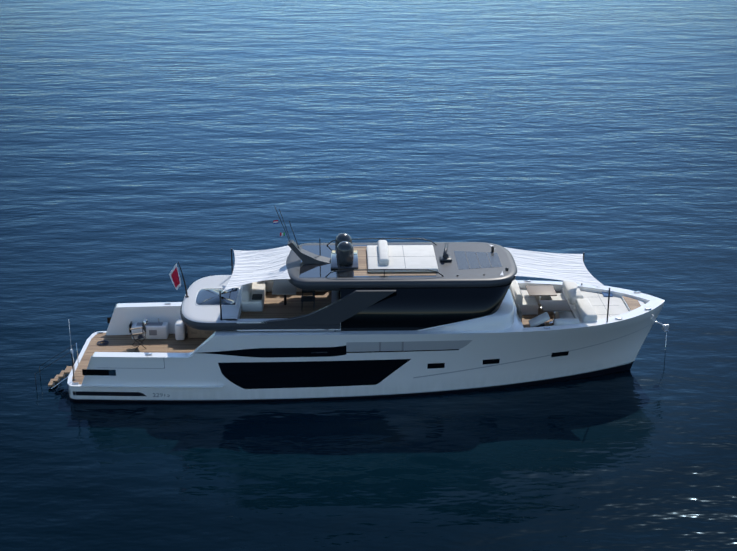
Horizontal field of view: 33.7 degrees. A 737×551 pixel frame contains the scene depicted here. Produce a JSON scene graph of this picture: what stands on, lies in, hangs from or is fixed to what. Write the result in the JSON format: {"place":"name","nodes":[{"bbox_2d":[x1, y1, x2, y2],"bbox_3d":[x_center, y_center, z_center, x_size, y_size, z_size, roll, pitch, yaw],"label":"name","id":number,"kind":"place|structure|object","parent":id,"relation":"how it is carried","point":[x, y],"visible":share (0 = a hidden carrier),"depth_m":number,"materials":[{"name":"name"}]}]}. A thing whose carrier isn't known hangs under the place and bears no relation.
{"place":"outdoors","nodes":[
{"label":"outdoors","id":0,"kind":"place"},
{"bbox_2d":[0,0,736,550],"bbox_3d":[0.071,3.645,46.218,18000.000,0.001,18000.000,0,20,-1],"label":"sea","id":1,"kind":"structure","parent":0,"point":[146,146],"depth_m":63.38,"materials":[{"name":"liquid"}]},
{"bbox_2d":[68,301,664,402],"bbox_3d":[0.071,2.560,45.824,22.000,3.310,5.500,0,20,-1],"label":"hull","id":2,"kind":"object","parent":1,"relation":"on","point":[198,368],"visible":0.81,"depth_m":43.63,"materials":[{"name":"white"}]},
{"bbox_2d":[73,317,651,399],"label":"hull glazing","id":3,"kind":"structure","parent":2,"relation":"attached to","point":[261,375],"depth_m":43.35,"materials":[{"name":"black glass"}]},
{"bbox_2d":[67,280,664,386],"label":"decks","id":4,"kind":"object","parent":2,"relation":"attached to","point":[117,335],"visible":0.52,"depth_m":46.38,"materials":[{"name":"white wood"}]},
{"bbox_2d":[35,303,214,388],"bbox_3d":[-8.956,2.358,45.960,4.871,3.464,6.436,10,22,25],"label":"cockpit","id":5,"kind":"object","parent":4,"relation":"on","point":[145,329],"visible":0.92,"depth_m":47.20,"materials":[{"name":"white plastic"}]},
{"bbox_2d":[180,242,516,331],"bbox_3d":[-0.744,0.311,44.988,12.270,1.827,5.040,0,20,-1],"label":"superstructure","id":6,"kind":"object","parent":4,"relation":"on","point":[471,297],"visible":0.88,"depth_m":42.97,"materials":[{"name":"grey"}]},
{"bbox_2d":[169,246,314,319],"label":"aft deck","id":7,"kind":"structure","parent":6,"relation":"on","point":[257,274],"depth_m":44.76,"materials":[{"name":"white fabric"}]},
{"bbox_2d":[273,206,508,276],"bbox_3d":[0.786,-1.548,44.343,8.450,2.194,3.520,0,20,-1],"label":"roof equipment","id":8,"kind":"object","parent":6,"relation":"on","point":[383,256],"visible":0.98,"depth_m":44.34,"materials":[{"name":"grey"}]},
{"bbox_2d":[490,245,668,366],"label":"foredeck furnishings","id":9,"kind":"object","parent":4,"relation":"on","point":[571,303],"depth_m":45.34,"materials":[{"name":"white fabric"}]}
]}

